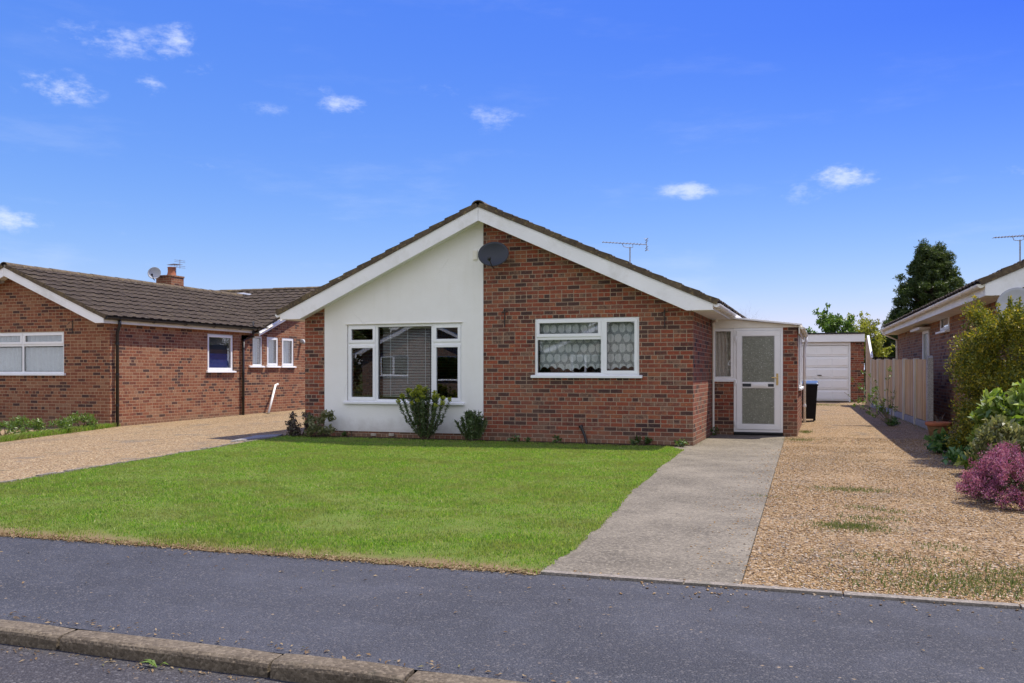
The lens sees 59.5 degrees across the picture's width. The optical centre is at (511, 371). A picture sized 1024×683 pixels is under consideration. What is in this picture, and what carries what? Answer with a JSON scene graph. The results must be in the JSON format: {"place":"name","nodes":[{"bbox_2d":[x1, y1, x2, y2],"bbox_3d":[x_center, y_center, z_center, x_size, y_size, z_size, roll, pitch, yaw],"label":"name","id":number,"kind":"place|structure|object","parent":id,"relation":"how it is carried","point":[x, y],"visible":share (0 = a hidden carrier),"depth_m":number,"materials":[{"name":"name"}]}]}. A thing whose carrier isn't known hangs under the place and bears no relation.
{"place":"outdoors","nodes":[
{"label":"outdoors","id":0,"kind":"place"},
{"bbox_2d":[0,643,296,682],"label":"road","id":1,"kind":"structure","parent":0,"point":[45,666],"depth_m":4.04,"materials":[{"name":"grey asphalt"}]},
{"bbox_2d":[0,647,280,682],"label":"channel grit","id":2,"kind":"object","parent":1,"relation":"on","point":[152,670],"visible":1,"depth_m":4.08,"materials":[{"name":"gravel"}]},
{"bbox_2d":[141,659,168,666],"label":"dandelion","id":3,"kind":"object","parent":1,"relation":"on","point":[152,662],"visible":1,"depth_m":4.09,"materials":[{"name":"green plant"}]},
{"bbox_2d":[0,409,304,480],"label":"neighbour gravel drive","id":4,"kind":"structure","parent":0,"point":[25,458],"depth_m":16.54,"materials":[{"name":"beige gravel"}]},
{"bbox_2d":[0,420,27,435],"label":"weed clump","id":5,"kind":"object","parent":4,"relation":"on","point":[11,427],"visible":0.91,"depth_m":17.77,"materials":[{"name":"green plant"}]},
{"bbox_2d":[6,415,46,431],"bbox_3d":[-10.055,1.088,18.499,0.714,0.448,0.845,0,0,19],"label":"weed clump","id":6,"kind":"object","parent":4,"relation":"on","point":[25,421],"visible":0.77,"depth_m":18.31,"materials":[{"name":"green plant"}]},
{"bbox_2d":[31,415,75,431],"bbox_3d":[-9.606,1.109,18.722,0.704,0.406,0.858,0,0,45],"label":"weed clump","id":7,"kind":"object","parent":4,"relation":"on","point":[65,424],"visible":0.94,"depth_m":18.64,"materials":[{"name":"green plant"}]},
{"bbox_2d":[0,422,120,441],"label":"verge grass","id":8,"kind":"structure","parent":4,"relation":"on","point":[29,434],"depth_m":18.15,"materials":[{"name":"green plant"}]},
{"bbox_2d":[60,412,98,427],"bbox_3d":[-9.527,1.082,19.684,0.724,0.456,0.699,0,0,7],"label":"weed clump","id":9,"kind":"object","parent":4,"relation":"on","point":[89,417],"visible":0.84,"depth_m":19.66,"materials":[{"name":"green plant"}]},
{"bbox_2d":[231,434,282,441],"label":"paving slab","id":10,"kind":"structure","parent":4,"relation":"on","point":[255,437],"depth_m":17.08,"materials":[{"name":"grey concrete"}]},
{"bbox_2d":[267,383,278,413],"bbox_3d":[-7.130,0.782,26.649,0.110,0.888,1.002,0,0,1],"label":"plastic pipe","id":11,"kind":"object","parent":4,"relation":"on","point":[272,397],"visible":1,"depth_m":26.59,"materials":[{"name":"white plastic"}]},
{"bbox_2d":[0,435,683,575],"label":"lawn","id":12,"kind":"structure","parent":0,"point":[379,556],"depth_m":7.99,"materials":[{"name":"green plant"}]},
{"bbox_2d":[0,379,865,673],"bbox_3d":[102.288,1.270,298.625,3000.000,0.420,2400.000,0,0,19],"label":"ground","id":13,"kind":"structure","parent":0,"point":[430,671],"depth_m":21.12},
{"bbox_2d":[0,436,280,482],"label":"lawn edging","id":14,"kind":"object","parent":13,"relation":"on","point":[115,463],"visible":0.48,"depth_m":12.39,"materials":[{"name":"concrete"}]},
{"bbox_2d":[0,262,319,426],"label":"neighbour bungalow","id":15,"kind":"object","parent":13,"relation":"on","point":[168,347],"visible":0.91,"depth_m":22.25,"materials":[{"name":"red brick"}]},
{"bbox_2d":[0,332,65,375],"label":"window","id":16,"kind":"structure","parent":15,"relation":"in","point":[21,353],"depth_m":21.74,"materials":[{"name":"white plastic"}]},
{"bbox_2d":[148,267,160,279],"bbox_3d":[-10.770,-2.955,26.771,0.362,0.407,0.434,0,0,19],"label":"satellite dish","id":17,"kind":"object","parent":15,"relation":"attached to","point":[154,273],"visible":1,"depth_m":26.91,"materials":[{"name":"grey paint"}]},
{"bbox_2d":[167,260,184,271],"bbox_3d":[-10.394,-3.063,27.512,0.550,0.746,0.394,0,0,19],"label":"tv aerial","id":18,"kind":"object","parent":15,"relation":"attached to","point":[177,264],"visible":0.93,"depth_m":27.52,"materials":[{"name":"metal"}]},
{"bbox_2d":[206,334,236,372],"bbox_3d":[-8.055,-0.510,24.666,0.190,1.056,1.243,0,0,19],"label":"window","id":19,"kind":"structure","parent":15,"relation":"in","point":[219,346],"depth_m":24.75,"materials":[{"name":"white plastic"}]},
{"bbox_2d":[249,336,264,367],"bbox_3d":[-7.533,-0.592,26.186,0.232,0.923,0.728,0,0,19],"label":"window","id":20,"kind":"structure","parent":15,"relation":"in","point":[255,365],"depth_m":26.41,"materials":[{"name":"white plastic"}]},
{"bbox_2d":[266,337,280,367],"bbox_3d":[-7.259,-0.592,26.966,0.232,0.923,0.714,0,0,19],"label":"window","id":21,"kind":"structure","parent":15,"relation":"in","point":[270,364],"depth_m":27.08,"materials":[{"name":"white plastic"}]},
{"bbox_2d":[281,338,296,367],"bbox_3d":[-6.992,-0.592,27.730,0.232,0.923,0.775,0,0,19],"label":"window","id":22,"kind":"structure","parent":15,"relation":"in","point":[285,364],"depth_m":27.82,"materials":[{"name":"white plastic"}]},
{"bbox_2d":[0,619,526,682],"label":"kerb","id":23,"kind":"structure","parent":13,"relation":"on","point":[299,668],"depth_m":4.07,"materials":[{"name":"concrete"}]},
{"bbox_2d":[283,435,675,446],"bbox_3d":[-0.869,1.268,16.611,7.900,0.001,0.480,0,0,19],"label":"flower bed","id":24,"kind":"object","parent":13,"relation":"on","point":[622,444],"visible":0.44,"depth_m":16.33,"materials":[{"name":"soil"}]},
{"bbox_2d":[285,411,313,435],"bbox_3d":[-4.174,1.038,17.679,0.654,0.542,0.467,0,0,-37],"label":"dwarf shrub","id":25,"kind":"object","parent":24,"relation":"on","point":[293,428],"visible":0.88,"depth_m":17.59,"materials":[{"name":"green plant"}]},
{"bbox_2d":[303,409,336,436],"bbox_3d":[-3.735,1.016,17.442,0.655,0.590,0.608,0,0,-13],"label":"dwarf shrub","id":26,"kind":"object","parent":24,"relation":"on","point":[311,420],"visible":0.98,"depth_m":17.43,"materials":[{"name":"green plant"}]},
{"bbox_2d":[340,431,352,436],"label":"weed","id":27,"kind":"object","parent":24,"relation":"on","point":[344,433],"visible":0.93,"depth_m":17.67,"materials":[{"name":"green plant"}]},
{"bbox_2d":[396,384,451,439],"bbox_3d":[-1.669,0.754,16.700,1.139,1.062,0.714,0,0,19],"label":"spurge","id":28,"kind":"object","parent":24,"relation":"on","point":[421,426],"visible":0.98,"depth_m":16.59,"materials":[{"name":"green plant"}]},
{"bbox_2d":[454,409,487,440],"bbox_3d":[-0.715,0.975,16.397,0.755,0.620,0.394,0,0,19],"label":"spurge","id":29,"kind":"object","parent":24,"relation":"on","point":[472,428],"visible":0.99,"depth_m":16.32,"materials":[{"name":"green plant"}]},
{"bbox_2d":[507,434,530,441],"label":"weed","id":30,"kind":"object","parent":24,"relation":"on","point":[516,439],"visible":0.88,"depth_m":16.09,"materials":[{"name":"green plant"}]},
{"bbox_2d":[552,435,561,442],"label":"weed","id":31,"kind":"object","parent":24,"relation":"on","point":[558,439],"visible":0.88,"depth_m":15.95,"materials":[{"name":"green plant"}]},
{"bbox_2d":[629,435,652,444],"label":"weed","id":32,"kind":"object","parent":24,"relation":"on","point":[646,440],"visible":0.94,"depth_m":15.66,"materials":[{"name":"green plant"}]},
{"bbox_2d":[275,200,807,445],"bbox_3d":[1.908,-0.868,21.751,10.038,4.596,11.721,0,0,19],"label":"brick bungalow","id":33,"kind":"object","parent":13,"relation":"on","point":[541,333],"visible":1,"depth_m":16.76,"materials":[{"name":"brick"}]},
{"bbox_2d":[343,323,464,404],"bbox_3d":[-2.070,-0.152,17.402,2.570,1.555,0.340,0,0,19],"label":"window","id":34,"kind":"structure","parent":33,"relation":"in","point":[435,343],"depth_m":17.48,"materials":[{"name":"white plastic"}]},
{"bbox_2d":[478,242,508,268],"bbox_3d":[-0.390,-2.142,16.327,0.489,0.495,0.472,0,0,-41],"label":"satellite dish","id":35,"kind":"object","parent":33,"relation":"attached to","point":[491,254],"visible":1,"depth_m":16.40,"materials":[{"name":"grey metal"}]},
{"bbox_2d":[531,317,642,377],"bbox_3d":[1.343,-0.436,16.155,2.057,1.088,0.202,0,0,19],"label":"window","id":36,"kind":"structure","parent":33,"relation":"in","point":[604,343],"depth_m":16.19,"materials":[{"name":"white plastic"}]},
{"bbox_2d":[602,238,648,262],"bbox_3d":[2.402,-2.402,18.936,0.985,0.830,0.399,0,0,6],"label":"tv aerial","id":37,"kind":"object","parent":33,"relation":"attached to","point":[630,247],"visible":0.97,"depth_m":18.88,"materials":[{"name":"metal"}]},
{"bbox_2d":[714,328,735,381],"bbox_3d":[4.259,-0.341,18.050,0.542,1.072,0.147,0,0,19],"label":"window","id":38,"kind":"structure","parent":33,"relation":"in","point":[723,337],"depth_m":18.07,"materials":[{"name":"white plastic"}]},
{"bbox_2d":[734,330,779,429],"bbox_3d":[4.861,0.160,17.759,0.877,1.964,0.125,0,0,19],"label":"door","id":39,"kind":"structure","parent":33,"relation":"in","point":[757,382],"depth_m":17.77,"materials":[{"name":"white plastic"}]},
{"bbox_2d":[798,331,803,390],"bbox_3d":[6.190,-0.222,19.235,0.110,1.195,2.520,0,0,19],"label":"window","id":40,"kind":"structure","parent":33,"relation":"in","point":[800,386],"depth_m":18.80,"materials":[{"name":"white plastic"}]},
{"bbox_2d":[541,570,1023,609],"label":"drive edging","id":41,"kind":"object","parent":13,"relation":"on","point":[803,590],"visible":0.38,"depth_m":5.20,"materials":[{"name":"concrete"}]},
{"bbox_2d":[802,303,857,345],"bbox_3d":[12.519,-0.812,36.100,2.055,3.868,3.190,0,0,-27],"label":"broadleaf tree","id":42,"kind":"object","parent":13,"relation":"on","point":[830,323],"visible":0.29,"depth_m":35.15,"materials":[{"name":"green plant"}]},
{"bbox_2d":[802,332,864,401],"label":"garage","id":43,"kind":"structure","parent":13,"relation":"on","point":[834,363],"depth_m":32.10,"materials":[{"name":"red brick"}]},
{"bbox_2d":[802,345,848,400],"bbox_3d":[11.013,0.045,32.357,2.186,2.010,0.102,0,0,19],"label":"garage door","id":44,"kind":"structure","parent":43,"relation":"in","point":[828,365],"depth_m":32.20,"materials":[{"name":"white paint"}]},
{"bbox_2d":[844,311,894,375],"bbox_3d":[14.959,-0.728,37.583,2.185,3.727,2.123,0,0,19],"label":"broadleaf tree","id":45,"kind":"object","parent":13,"relation":"on","point":[877,347],"visible":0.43,"depth_m":37.49,"materials":[{"name":"green plant"}]},
{"bbox_2d":[853,314,897,354],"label":"bare tree","id":46,"kind":"object","parent":13,"relation":"on","point":[873,335],"visible":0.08,"depth_m":40.18,"materials":[{"name":"green plant"}]},
{"bbox_2d":[865,355,895,398],"bbox_3d":[14.942,0.200,34.182,2.730,1.680,0.100,0,0,19],"label":"dark fence","id":47,"kind":"object","parent":13,"relation":"on","point":[883,358],"visible":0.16,"depth_m":34.47,"materials":[{"name":"brown wood"}]},
{"bbox_2d":[866,335,932,428],"bbox_3d":[10.405,0.060,24.572,0.120,2.536,11.521,0,0,15],"label":"wooden fence","id":48,"kind":"object","parent":13,"relation":"on","point":[911,382],"visible":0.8,"depth_m":22.23,"materials":[{"name":"wood"}]},
{"bbox_2d":[871,238,966,356],"bbox_3d":[18.562,-2.434,39.865,6.352,7.197,5.711,0,0,19],"label":"conifer tree","id":49,"kind":"object","parent":13,"relation":"on","point":[932,270],"visible":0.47,"depth_m":39.42,"materials":[{"name":"green plant"}]},
{"bbox_2d":[880,259,1023,431],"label":"neighbour bungalow","id":50,"kind":"object","parent":13,"relation":"on","point":[928,329],"visible":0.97,"depth_m":19.63,"materials":[{"name":"red brick"}]},
{"bbox_2d":[922,330,928,358],"bbox_3d":[10.560,0.040,22.770,0.090,2.180,1.038,0,0,17],"label":"side door","id":51,"kind":"structure","parent":50,"relation":"in","point":[925,334],"depth_m":23.00,"materials":[{"name":"white plastic"}]},
{"bbox_2d":[935,317,949,333],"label":"window","id":52,"kind":"structure","parent":50,"relation":"in","point":[944,323],"depth_m":20.14,"materials":[{"name":"white plastic"}]},
{"bbox_2d":[993,235,1023,260],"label":"tv aerial","id":53,"kind":"object","parent":50,"relation":"attached to","point":[1015,240],"visible":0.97,"depth_m":16.66,"materials":[{"name":"metal"}]},
{"bbox_2d":[996,287,1023,316],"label":"satellite dish","id":54,"kind":"object","parent":50,"relation":"attached to","point":[1016,293],"visible":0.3,"depth_m":13.84,"materials":[{"name":"grey paint"}]},
{"bbox_2d":[0,536,1023,682],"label":"pavement","id":55,"kind":"structure","parent":0,"point":[660,635],"depth_m":4.63,"materials":[{"name":"grey asphalt"}]},
{"bbox_2d":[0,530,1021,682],"bbox_3d":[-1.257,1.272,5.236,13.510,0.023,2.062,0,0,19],"label":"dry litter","id":56,"kind":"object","parent":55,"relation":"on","point":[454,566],"visible":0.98,"depth_m":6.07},
{"bbox_2d":[0,0,1023,369],"label":"sky","id":57,"kind":"structure","parent":0,"point":[779,160],"materials":[{"name":"blue"}]},
{"bbox_2d":[506,434,784,584],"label":"front path","id":58,"kind":"structure","parent":0,"point":[656,523],"depth_m":7.75,"materials":[{"name":"concrete"}]},
{"bbox_2d":[674,439,687,446],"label":"weed","id":59,"kind":"object","parent":58,"relation":"on","point":[681,443],"visible":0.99,"depth_m":15.24,"materials":[{"name":"green plant"}]},
{"bbox_2d":[711,426,718,434],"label":"weed","id":60,"kind":"object","parent":58,"relation":"on","point":[716,429],"visible":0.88,"depth_m":17.80,"materials":[{"name":"green plant"}]},
{"bbox_2d":[742,402,1023,603],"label":"gravel drive","id":61,"kind":"structure","parent":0,"point":[848,420],"depth_m":8.12,"materials":[{"name":"beige gravel"}]},
{"bbox_2d":[574,436,1023,612],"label":"gravel stones","id":62,"kind":"object","parent":61,"relation":"on","point":[868,582],"visible":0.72,"depth_m":7.50,"materials":[{"name":"beige gravel"}]},
{"bbox_2d":[802,381,817,419],"bbox_3d":[7.239,0.710,22.063,0.592,0.984,0.760,0,0,19],"label":"wheelie bin","id":63,"kind":"object","parent":61,"relation":"on","point":[811,394],"visible":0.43,"depth_m":21.72,"materials":[{"name":"black plastic"}]},
{"bbox_2d":[700,403,1023,601],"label":"weeds","id":64,"kind":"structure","parent":61,"relation":"on","point":[847,526],"depth_m":5.71,"materials":[{"name":"green plant"}]},
{"bbox_2d":[844,366,900,425],"bbox_3d":[8.218,0.539,20.428,1.186,1.374,0.705,0,0,38],"label":"climbing rose","id":65,"kind":"object","parent":61,"relation":"on","point":[889,422],"visible":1,"depth_m":20.34,"materials":[{"name":"green plant"}]},
{"bbox_2d":[925,415,951,440],"bbox_3d":[7.808,1.011,16.386,0.456,0.505,0.456,0,0,19],"label":"plant pot","id":66,"kind":"object","parent":61,"relation":"on","point":[932,426],"visible":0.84,"depth_m":16.24,"materials":[{"name":"ceramic"}]},
{"bbox_2d":[923,427,967,452],"bbox_3d":[6.886,1.078,14.040,0.843,0.465,0.716,0,0,19],"label":"border plant","id":67,"kind":"object","parent":61,"relation":"on","point":[935,445],"visible":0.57,"depth_m":13.95,"materials":[{"name":"green plant"}]},
{"bbox_2d":[941,442,980,464],"bbox_3d":[6.351,1.112,12.427,0.763,0.397,0.699,0,0,19],"label":"border plant","id":68,"kind":"object","parent":61,"relation":"on","point":[952,453],"visible":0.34,"depth_m":12.37,"materials":[{"name":"green plant"}]},
{"bbox_2d":[941,295,1023,451],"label":"golden shrub","id":69,"kind":"object","parent":61,"relation":"on","point":[976,358],"visible":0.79,"depth_m":12.70,"materials":[{"name":"green plant"}]},
{"bbox_2d":[954,378,1023,472],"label":"laurel bush","id":70,"kind":"object","parent":61,"relation":"on","point":[995,401],"visible":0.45,"depth_m":11.01,"materials":[{"name":"green plant"}]},
{"bbox_2d":[955,440,1023,510],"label":"heather","id":71,"kind":"object","parent":61,"relation":"on","point":[996,470],"visible":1,"depth_m":8.55,"materials":[{"name":"pink plant"}]},
{"bbox_2d":[964,414,1023,484],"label":"sage bush","id":72,"kind":"object","parent":61,"relation":"on","point":[1000,427],"visible":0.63,"depth_m":10.09,"materials":[{"name":"green plant"}]}
]}

